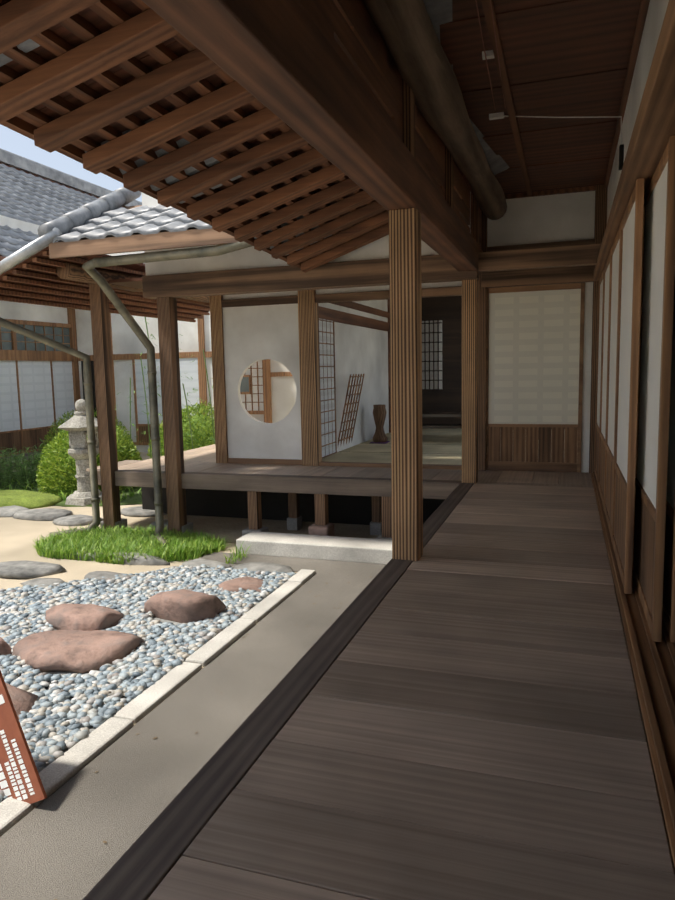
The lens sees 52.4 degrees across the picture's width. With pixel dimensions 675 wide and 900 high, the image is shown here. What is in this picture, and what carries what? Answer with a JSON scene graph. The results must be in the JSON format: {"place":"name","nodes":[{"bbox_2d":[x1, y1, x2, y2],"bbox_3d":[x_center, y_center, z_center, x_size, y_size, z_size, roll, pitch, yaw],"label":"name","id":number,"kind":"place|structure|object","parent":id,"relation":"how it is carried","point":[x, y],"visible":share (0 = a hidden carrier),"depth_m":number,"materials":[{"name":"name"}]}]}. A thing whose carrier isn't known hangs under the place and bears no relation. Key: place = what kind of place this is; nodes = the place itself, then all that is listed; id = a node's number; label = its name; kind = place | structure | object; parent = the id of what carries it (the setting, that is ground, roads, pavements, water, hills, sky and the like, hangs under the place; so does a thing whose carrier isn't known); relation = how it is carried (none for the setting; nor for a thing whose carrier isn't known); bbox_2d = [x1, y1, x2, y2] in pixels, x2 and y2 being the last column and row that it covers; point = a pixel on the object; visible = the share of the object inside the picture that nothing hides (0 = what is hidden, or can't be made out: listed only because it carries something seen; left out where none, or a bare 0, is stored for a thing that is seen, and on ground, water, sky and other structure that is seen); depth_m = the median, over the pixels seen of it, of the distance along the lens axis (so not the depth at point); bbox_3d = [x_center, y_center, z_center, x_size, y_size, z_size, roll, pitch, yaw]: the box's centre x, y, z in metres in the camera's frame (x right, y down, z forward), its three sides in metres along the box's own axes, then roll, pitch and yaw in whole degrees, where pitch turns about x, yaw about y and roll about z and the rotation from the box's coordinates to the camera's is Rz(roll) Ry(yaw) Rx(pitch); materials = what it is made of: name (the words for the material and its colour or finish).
{"place":"outdoors","nodes":[
{"label":"outdoors","id":0,"kind":"place"},
{"bbox_2d":[0,124,141,201],"label":"sky","id":1,"kind":"structure","parent":0,"point":[12,141],"materials":[{"name":"blue"}]},
{"bbox_2d":[0,452,315,807],"bbox_3d":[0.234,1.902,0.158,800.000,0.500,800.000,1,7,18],"label":"ground","id":2,"kind":"structure","parent":0,"point":[16,535],"depth_m":6.52,"materials":[{"name":"sand"}]},
{"bbox_2d":[0,451,41,471],"bbox_3d":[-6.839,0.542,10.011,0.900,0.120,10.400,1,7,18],"label":"hedge","id":3,"kind":"object","parent":2,"relation":"on","point":[30,453],"depth_m":12.62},
{"bbox_2d":[0,670,46,803],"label":"sign","id":4,"kind":"object","parent":2,"relation":"on","point":[10,725],"visible":0.75,"depth_m":2.69,"materials":[{"name":"wood"}]},
{"bbox_2d":[0,694,34,800],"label":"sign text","id":5,"kind":"object","parent":4,"relation":"attached to","point":[4,784],"visible":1,"depth_m":2.68},
{"bbox_2d":[0,490,62,508],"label":"moss mound","id":6,"kind":"object","parent":2,"relation":"on","point":[28,499],"visible":0.73,"depth_m":8.81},
{"bbox_2d":[0,215,67,323],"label":"wall","id":7,"kind":"structure","parent":2,"relation":"on","point":[25,311],"depth_m":13.50,"materials":[{"name":"paint"}]},
{"bbox_2d":[0,308,80,456],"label":"frames","id":8,"kind":"structure","parent":7,"relation":"attached to","point":[15,354],"depth_m":13.89,"materials":[{"name":"wood"}]},
{"bbox_2d":[0,427,57,453],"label":"koshi","id":9,"kind":"object","parent":8,"relation":"attached to","point":[31,439],"visible":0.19,"depth_m":13.45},
{"bbox_2d":[0,324,69,350],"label":"glass","id":10,"kind":"object","parent":8,"relation":"attached to","point":[5,337],"visible":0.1,"depth_m":13.67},
{"bbox_2d":[0,361,74,431],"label":"paper","id":11,"kind":"object","parent":8,"relation":"attached to","point":[36,396],"visible":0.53,"depth_m":13.68,"materials":[{"name":"paper"}]},
{"bbox_2d":[0,162,124,255],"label":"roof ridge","id":12,"kind":"structure","parent":7,"relation":"on","point":[49,180],"depth_m":17.88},
{"bbox_2d":[0,164,122,256],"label":"roof","id":13,"kind":"structure","parent":12,"relation":"attached to","point":[29,198],"depth_m":15.43,"materials":[{"name":"tile"}]},
{"bbox_2d":[0,148,141,206],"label":"ridge","id":14,"kind":"structure","parent":12,"relation":"on","point":[29,166],"depth_m":18.07,"materials":[{"name":"tile"}]},
{"bbox_2d":[0,471,141,506],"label":"moss ground","id":15,"kind":"structure","parent":2,"relation":"on","point":[136,498],"depth_m":9.52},
{"bbox_2d":[0,439,47,487],"bbox_3d":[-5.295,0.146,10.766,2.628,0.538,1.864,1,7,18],"label":"sasa leaves","id":16,"kind":"object","parent":15,"relation":"on","point":[37,455],"visible":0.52,"depth_m":10.39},
{"bbox_2d":[0,477,141,502],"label":"ferns","id":17,"kind":"object","parent":15,"relation":"on","point":[63,496],"visible":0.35,"depth_m":9.47,"materials":[{"name":"green plant"}]},
{"bbox_2d":[58,399,101,505],"bbox_3d":[-3.275,0.014,8.876,0.647,1.350,0.561,1,7,18],"label":"lantern","id":18,"kind":"object","parent":15,"relation":"on","point":[75,426],"visible":0.69,"depth_m":8.74,"materials":[{"name":"stone"}]},
{"bbox_2d":[35,426,141,496],"bbox_3d":[-3.524,0.094,9.786,1.515,1.111,1.508,1,7,18],"label":"shrub","id":19,"kind":"object","parent":15,"relation":"on","point":[46,463],"depth_m":9.35,"materials":[{"name":"plant"}]},
{"bbox_2d":[130,317,214,457],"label":"bamboo stalks","id":20,"kind":"object","parent":15,"relation":"on","point":[158,415],"visible":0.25,"depth_m":10.38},
{"bbox_2d":[115,319,214,453],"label":"bamboo leaves","id":21,"kind":"object","parent":20,"relation":"attached to","point":[160,396],"visible":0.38,"depth_m":10.27,"materials":[{"name":"green plant"}]},
{"bbox_2d":[39,408,133,453],"bbox_3d":[-4.627,-0.232,12.670,1.758,1.134,1.711,1,7,18],"label":"shrub","id":22,"kind":"object","parent":2,"relation":"on","point":[59,423],"depth_m":12.49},
{"bbox_2d":[0,505,177,587],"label":"stepping stones","id":23,"kind":"object","parent":2,"relation":"on","point":[25,568],"visible":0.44,"depth_m":7.37,"materials":[{"name":"stone"}]},
{"bbox_2d":[0,241,251,546],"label":"pipes","id":24,"kind":"object","parent":2,"relation":"on","point":[89,266],"visible":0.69,"depth_m":6.68,"materials":[{"name":"metal"}]},
{"bbox_2d":[83,371,162,505],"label":"pipe brackets","id":25,"kind":"object","parent":24,"relation":"attached to","point":[152,439],"visible":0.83,"depth_m":6.90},
{"bbox_2d":[30,523,251,564],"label":"grass","id":26,"kind":"structure","parent":2,"relation":"on","point":[106,541],"depth_m":6.41,"materials":[{"name":"plant"}]},
{"bbox_2d":[0,566,281,802],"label":"pebble base","id":27,"kind":"object","parent":2,"relation":"on","point":[91,728],"visible":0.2,"depth_m":3.83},
{"bbox_2d":[0,577,262,718],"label":"stones","id":28,"kind":"object","parent":27,"relation":"on","point":[80,639],"visible":0.83,"depth_m":4.17,"materials":[{"name":"stone"}]},
{"bbox_2d":[0,564,296,800],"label":"pebbles","id":29,"kind":"object","parent":27,"relation":"on","point":[91,692],"visible":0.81,"depth_m":4.26,"materials":[{"name":"gravel"}]},
{"bbox_2d":[75,251,213,451],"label":"back wall","id":30,"kind":"structure","parent":2,"relation":"on","point":[125,340],"depth_m":14.42,"materials":[{"name":"paint"}]},
{"bbox_2d":[77,313,211,444],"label":"frames","id":31,"kind":"structure","parent":30,"relation":"attached to","point":[199,355],"depth_m":13.94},
{"bbox_2d":[81,361,96,417],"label":"wall","id":32,"kind":"structure","parent":31,"relation":"attached to","point":[93,385],"depth_m":14.76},
{"bbox_2d":[138,426,163,441],"bbox_3d":[-3.497,-0.322,14.294,1.500,0.340,0.020,1,7,18],"label":"koshi","id":33,"kind":"object","parent":31,"relation":"attached to","point":[142,436],"visible":0.29,"depth_m":14.48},
{"bbox_2d":[135,358,199,423],"bbox_3d":[-3.517,-1.209,14.183,1.500,1.350,0.015,1,7,18],"label":"paper","id":34,"kind":"object","parent":31,"relation":"attached to","point":[188,367],"visible":0.43,"depth_m":14.20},
{"bbox_2d":[0,569,315,836],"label":"kerb","id":35,"kind":"structure","parent":2,"relation":"on","point":[57,773],"depth_m":3.38,"materials":[{"name":"stone"}]},
{"bbox_2d":[63,550,293,572],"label":"stones","id":36,"kind":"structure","parent":2,"relation":"on","point":[250,566],"depth_m":5.86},
{"bbox_2d":[147,401,214,458],"bbox_3d":[-2.251,-0.173,11.254,1.778,1.290,1.755,1,7,18],"label":"shrub","id":37,"kind":"object","parent":2,"relation":"on","point":[198,409],"depth_m":10.79,"materials":[{"name":"plant"}]},
{"bbox_2d":[0,552,385,899],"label":"walkway","id":38,"kind":"structure","parent":2,"relation":"on","point":[53,846],"depth_m":3.00,"materials":[{"name":"concrete"}]},
{"bbox_2d":[236,531,391,563],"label":"stone step","id":39,"kind":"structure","parent":2,"relation":"on","point":[352,549],"depth_m":6.07,"materials":[{"name":"stone"}]},
{"bbox_2d":[247,491,391,537],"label":"support posts","id":40,"kind":"object","parent":2,"relation":"on","point":[382,509],"visible":0.27,"depth_m":6.68,"materials":[{"name":"wood"}]},
{"bbox_2d":[89,469,461,498],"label":"floor","id":41,"kind":"structure","parent":40,"relation":"on","point":[381,487],"depth_m":6.55,"materials":[{"name":"wood"}]},
{"bbox_2d":[82,482,473,899],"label":"floor edge beam","id":42,"kind":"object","parent":40,"relation":"on","point":[143,866],"visible":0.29,"depth_m":1.80,"materials":[{"name":"wood"}]},
{"bbox_2d":[388,208,422,560],"bbox_3d":[0.361,-0.308,3.590,0.140,1.820,0.140,1,7,18],"label":"post","id":43,"kind":"object","parent":42,"relation":"on","point":[405,296],"visible":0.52,"depth_m":3.52,"materials":[{"name":"wood"}]},
{"bbox_2d":[462,279,478,483],"bbox_3d":[1.149,-0.581,5.946,0.125,1.780,0.130,1,7,18],"label":"post","id":44,"kind":"object","parent":42,"relation":"on","point":[470,290],"visible":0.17,"depth_m":5.88,"materials":[{"name":"wood"}]},
{"bbox_2d":[141,481,558,524],"bbox_3d":[-1.279,1.033,3.001,5.300,0.620,9.600,1,7,18],"label":"crawl space","id":45,"kind":"object","parent":2,"relation":"on","point":[347,509],"visible":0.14,"depth_m":7.65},
{"bbox_2d":[591,472,674,871],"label":"sill","id":46,"kind":"structure","parent":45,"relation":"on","point":[652,666],"depth_m":2.18,"materials":[{"name":"wood"}]},
{"bbox_2d":[589,185,607,472],"bbox_3d":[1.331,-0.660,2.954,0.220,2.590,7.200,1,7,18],"label":"corner post","id":47,"kind":"object","parent":46,"relation":"on","point":[600,210],"visible":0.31,"depth_m":6.22,"materials":[{"name":"wood"}]},
{"bbox_2d":[594,136,674,641],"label":"shoji frames","id":48,"kind":"structure","parent":46,"relation":"on","point":[640,199],"depth_m":2.81,"materials":[{"name":"wood"}]},
{"bbox_2d":[595,428,672,618],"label":"door lower panels","id":49,"kind":"object","parent":48,"relation":"in","point":[644,539],"visible":0.44,"depth_m":3.01,"materials":[{"name":"wood"}]},
{"bbox_2d":[597,162,674,509],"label":"shoji screens","id":50,"kind":"object","parent":48,"relation":"in","point":[653,276],"visible":0.54,"depth_m":3.00,"materials":[{"name":"paper"}]},
{"bbox_2d":[144,444,215,461],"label":"floor","id":51,"kind":"structure","parent":0,"point":[205,454],"depth_m":8.38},
{"bbox_2d":[250,359,296,422],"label":"wall","id":52,"kind":"structure","parent":51,"relation":"on","point":[283,393],"depth_m":9.29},
{"bbox_2d":[240,377,248,391],"bbox_3d":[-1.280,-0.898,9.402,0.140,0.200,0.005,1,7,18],"label":"wall","id":53,"kind":"structure","parent":0,"point":[244,386],"depth_m":9.40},
{"bbox_2d":[128,514,378,542],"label":"dirt","id":54,"kind":"structure","parent":0,"point":[232,528],"depth_m":7.32,"materials":[{"name":"soil"}]},
{"bbox_2d":[89,283,186,534],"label":"posts","id":55,"kind":"object","parent":54,"relation":"on","point":[170,392],"visible":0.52,"depth_m":6.90,"materials":[{"name":"wood"}]},
{"bbox_2d":[142,255,478,298],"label":"beam","id":56,"kind":"structure","parent":55,"relation":"on","point":[371,272],"depth_m":6.20,"materials":[{"name":"wood"}]},
{"bbox_2d":[88,278,142,291],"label":"soffit","id":57,"kind":"structure","parent":56,"relation":"attached to","point":[134,282],"depth_m":7.03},
{"bbox_2d":[0,0,509,261],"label":"boards","id":58,"kind":"object","parent":56,"relation":"on","point":[439,12],"visible":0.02,"depth_m":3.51,"materials":[{"name":"wood"}]},
{"bbox_2d":[0,0,466,272],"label":"rafters","id":59,"kind":"object","parent":58,"relation":"attached to","point":[21,21],"visible":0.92,"depth_m":3.27,"materials":[{"name":"wood"}]},
{"bbox_2d":[1,116,302,268],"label":"eave fascia","id":60,"kind":"structure","parent":59,"relation":"attached to","point":[21,126],"depth_m":3.49,"materials":[{"name":"wood"}]},
{"bbox_2d":[0,0,388,261],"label":"battens","id":61,"kind":"object","parent":59,"relation":"on","point":[108,11],"depth_m":2.94,"materials":[{"name":"wood"}]},
{"bbox_2d":[363,0,506,219],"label":"log","id":62,"kind":"object","parent":58,"relation":"attached to","point":[413,44],"visible":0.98,"depth_m":3.37,"materials":[{"name":"wood"}]},
{"bbox_2d":[141,192,470,275],"bbox_3d":[-0.398,-2.692,6.140,3.150,2.050,0.060,1,7,18],"label":"plaster","id":63,"kind":"object","parent":56,"relation":"on","point":[248,257],"depth_m":6.40,"materials":[{"name":"paint"}]},
{"bbox_2d":[478,244,600,271],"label":"tie beam","id":64,"kind":"structure","parent":56,"relation":"attached to","point":[551,257],"depth_m":5.54,"materials":[{"name":"wood"}]},
{"bbox_2d":[54,524,371,899],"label":"debris","id":65,"kind":"object","parent":54,"relation":"on","point":[216,690],"visible":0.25,"depth_m":3.54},
{"bbox_2d":[100,518,391,539],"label":"foundation stones","id":66,"kind":"object","parent":54,"relation":"on","point":[188,525],"visible":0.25,"depth_m":6.96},
{"bbox_2d":[308,523,333,535],"bbox_3d":[-0.151,0.807,6.529,0.200,0.200,0.210,1,7,18],"label":"pink stone","id":67,"kind":"object","parent":54,"relation":"on","point":[325,530],"visible":0.46,"depth_m":6.44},
{"bbox_2d":[287,516,381,534],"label":"foundation stones","id":68,"kind":"object","parent":54,"relation":"on","point":[295,524],"visible":0.67,"depth_m":7.12,"materials":[{"name":"stone"}]},
{"bbox_2d":[240,359,291,422],"bbox_3d":[-0.657,-1.255,9.162,1.780,2.400,0.070,1,7,18],"label":"wooden frame","id":69,"kind":"object","parent":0,"point":[267,373],"visible":0.25,"depth_m":9.31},
{"bbox_2d":[240,360,263,410],"bbox_3d":[-1.226,-1.175,9.390,0.480,1.270,0.006,1,7,18],"label":"shoji paper","id":70,"kind":"object","parent":69,"relation":"attached to","point":[254,390],"visible":0.07,"depth_m":9.39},
{"bbox_2d":[86,460,593,487],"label":"floor","id":71,"kind":"structure","parent":0,"point":[564,479],"depth_m":6.70,"materials":[{"name":"wood"}]},
{"bbox_2d":[209,290,321,465],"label":"wall posts","id":72,"kind":"object","parent":71,"relation":"on","point":[309,358],"depth_m":7.23,"materials":[{"name":"wood"}]},
{"bbox_2d":[221,286,461,307],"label":"lintel","id":73,"kind":"structure","parent":72,"relation":"attached to","point":[384,295],"depth_m":6.97,"materials":[{"name":"wood"}]},
{"bbox_2d":[223,281,461,299],"bbox_3d":[0.008,-1.681,7.021,2.900,0.160,0.040,1,7,18],"label":"kokabe","id":74,"kind":"object","parent":73,"relation":"on","point":[348,290],"depth_m":7.01,"materials":[{"name":"paint"}]},
{"bbox_2d":[228,458,461,469],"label":"sills","id":75,"kind":"structure","parent":71,"relation":"on","point":[321,463],"depth_m":7.22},
{"bbox_2d":[223,304,301,459],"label":"round wall","id":76,"kind":"structure","parent":75,"relation":"on","point":[253,335],"depth_m":7.37,"materials":[{"name":"paint"}]},
{"bbox_2d":[478,208,486,470],"bbox_3d":[1.382,-1.088,6.623,0.120,2.620,0.120,1,7,18],"label":"post","id":77,"kind":"object","parent":71,"relation":"on","point":[482,316],"visible":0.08,"depth_m":6.58,"materials":[{"name":"wood"}]},
{"bbox_2d":[142,0,482,273],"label":"roof beam","id":78,"kind":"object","parent":77,"relation":"attached to","point":[282,61],"visible":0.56,"depth_m":2.11,"materials":[{"name":"wood"}]},
{"bbox_2d":[298,0,480,246],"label":"wood panel","id":79,"kind":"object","parent":78,"relation":"on","point":[343,27],"depth_m":2.94,"materials":[{"name":"wood"}]},
{"bbox_2d":[402,79,478,243],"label":"wall struts","id":80,"kind":"object","parent":78,"relation":"on","point":[408,107],"depth_m":3.46,"materials":[{"name":"wood"}]},
{"bbox_2d":[487,191,594,471],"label":"plaster wall","id":81,"kind":"structure","parent":71,"relation":"on","point":[551,218],"depth_m":6.32,"materials":[{"name":"paint"}]},
{"bbox_2d":[486,283,584,472],"bbox_3d":[1.853,-0.665,6.502,0.895,1.750,0.030,1,7,18],"label":"panel frame","id":82,"kind":"object","parent":81,"relation":"attached to","point":[533,466],"visible":0.85,"depth_m":6.48,"materials":[{"name":"wood"}]},
{"bbox_2d":[488,427,577,462],"bbox_3d":[1.865,-0.052,6.573,0.823,0.335,0.012,1,7,18],"label":"door wood panel","id":83,"kind":"object","parent":82,"relation":"in","point":[517,441],"visible":1,"depth_m":6.56,"materials":[{"name":"wood"}]},
{"bbox_2d":[488,289,580,423],"bbox_3d":[1.848,-0.866,6.477,0.825,1.245,0.004,1,7,18],"label":"shoji paper","id":84,"kind":"object","parent":82,"relation":"in","point":[534,344],"visible":1,"depth_m":6.47,"materials":[{"name":"paper"}]},
{"bbox_2d":[481,239,598,287],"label":"wall beams","id":85,"kind":"structure","parent":81,"relation":"attached to","point":[546,276],"depth_m":6.33,"materials":[{"name":"wood"}]},
{"bbox_2d":[593,0,674,280],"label":"wall beam","id":86,"kind":"structure","parent":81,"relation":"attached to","point":[653,129],"depth_m":2.24,"materials":[{"name":"wood"}]},
{"bbox_2d":[607,0,668,221],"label":"plaster","id":87,"kind":"object","parent":86,"relation":"on","point":[656,12],"visible":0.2,"depth_m":3.36,"materials":[{"name":"paint"}]},
{"bbox_2d":[619,144,623,169],"bbox_3d":[1.772,-1.827,4.281,0.025,0.140,0.050,1,7,18],"label":"wall-mounted device","id":88,"kind":"object","parent":87,"relation":"attached to","point":[621,155],"visible":0.86,"depth_m":4.26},
{"bbox_2d":[148,484,674,899],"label":"floor","id":89,"kind":"structure","parent":0,"point":[465,721],"depth_m":1.81,"materials":[{"name":"wood"}]},
{"bbox_2d":[322,428,590,473],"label":"tatami floor","id":90,"kind":"structure","parent":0,"point":[450,450],"depth_m":8.16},
{"bbox_2d":[319,319,364,457],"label":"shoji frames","id":91,"kind":"structure","parent":90,"relation":"on","point":[345,404],"depth_m":8.05,"materials":[{"name":"wood"}]},
{"bbox_2d":[319,318,335,456],"bbox_3d":[-0.132,-0.683,7.633,0.003,1.520,0.650,1,7,18],"label":"shoji paper","id":92,"kind":"object","parent":91,"relation":"attached to","point":[326,394],"visible":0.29,"depth_m":7.68,"materials":[{"name":"paper"}]},
{"bbox_2d":[318,300,388,451],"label":"room wall","id":93,"kind":"structure","parent":90,"relation":"on","point":[361,350],"depth_m":9.06,"materials":[{"name":"paint"}]},
{"bbox_2d":[319,299,390,432],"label":"interior wood beam","id":94,"kind":"structure","parent":90,"relation":"on","point":[341,317],"depth_m":8.94,"materials":[{"name":"wood"}]},
{"bbox_2d":[373,404,386,442],"bbox_3d":[0.558,-0.347,9.063,0.200,0.500,0.200,1,7,18],"label":"stand","id":95,"kind":"object","parent":90,"relation":"on","point":[379,416],"visible":0.96,"depth_m":9.00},
{"bbox_2d":[339,443,445,453],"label":"tatami borders","id":96,"kind":"object","parent":90,"relation":"on","point":[390,452],"visible":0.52,"depth_m":8.19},
{"bbox_2d":[422,296,551,428],"bbox_3d":[1.834,-1.354,8.722,3.100,2.600,4.300,1,7,18],"label":"dark room","id":97,"kind":"object","parent":90,"relation":"on","point":[447,310],"visible":0.05,"depth_m":10.91,"materials":[{"name":"brown wood"}]},
{"bbox_2d":[422,320,441,389],"bbox_3d":[1.469,-1.507,10.939,0.400,1.100,0.020,1,7,18],"label":"shoji lattice","id":98,"kind":"object","parent":97,"relation":"attached to","point":[433,351],"visible":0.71,"depth_m":10.92,"materials":[{"name":"brown wood"}]},
{"bbox_2d":[422,320,441,388],"bbox_3d":[1.476,-1.510,10.960,0.400,1.100,0.005,1,7,18],"label":"shoji paper","id":99,"kind":"object","parent":98,"relation":"attached to","point":[431,358],"visible":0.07,"depth_m":10.95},
{"bbox_2d":[422,412,538,439],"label":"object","id":100,"kind":"object","parent":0,"point":[445,415],"depth_m":9.28,"materials":[{"name":"paint"}]},
{"bbox_2d":[440,0,640,194],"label":"ceiling","id":101,"kind":"structure","parent":0,"point":[567,58],"depth_m":3.81,"materials":[{"name":"wood"}]},
{"bbox_2d":[481,0,649,198],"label":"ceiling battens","id":102,"kind":"object","parent":101,"relation":"attached to","point":[504,78],"visible":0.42,"depth_m":3.98,"materials":[{"name":"wood"}]},
{"bbox_2d":[475,0,505,109],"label":"wires","id":103,"kind":"object","parent":102,"relation":"attached to","point":[484,48],"visible":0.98,"depth_m":3.33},
{"bbox_2d":[482,50,621,144],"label":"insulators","id":104,"kind":"object","parent":102,"relation":"attached to","point":[490,55],"visible":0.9,"depth_m":4.29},
{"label":"copper gutter","id":105,"kind":"object","parent":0,"visible":0},
{"bbox_2d":[0,251,209,321],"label":"slats","id":106,"kind":"object","parent":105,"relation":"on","point":[43,276],"visible":0.19,"depth_m":7.00,"materials":[{"name":"wood"}]},
{"bbox_2d":[0,246,209,318],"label":"rafters","id":107,"kind":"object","parent":106,"relation":"on","point":[140,267],"depth_m":6.92,"materials":[{"name":"wood"}]},
{"bbox_2d":[56,262,209,302],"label":"wooden beam","id":108,"kind":"structure","parent":106,"relation":"on","point":[74,272],"depth_m":6.79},
{"bbox_2d":[49,205,238,258],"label":"fascia","id":109,"kind":"structure","parent":106,"relation":"on","point":[160,240],"depth_m":5.68,"materials":[{"name":"wood"}]},
{"bbox_2d":[0,227,61,274],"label":"gutter","id":110,"kind":"object","parent":109,"relation":"attached to","point":[27,251],"visible":0.86,"depth_m":6.00,"materials":[{"name":"metal"}]},
{"bbox_2d":[38,187,140,236],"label":"ridge tiles","id":111,"kind":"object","parent":109,"relation":"on","point":[96,208],"visible":0.83,"depth_m":6.37,"materials":[{"name":"ceramic"}]},
{"bbox_2d":[53,205,211,242],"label":"tiles","id":112,"kind":"object","parent":109,"relation":"on","point":[142,220],"visible":0.56,"depth_m":5.97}
]}

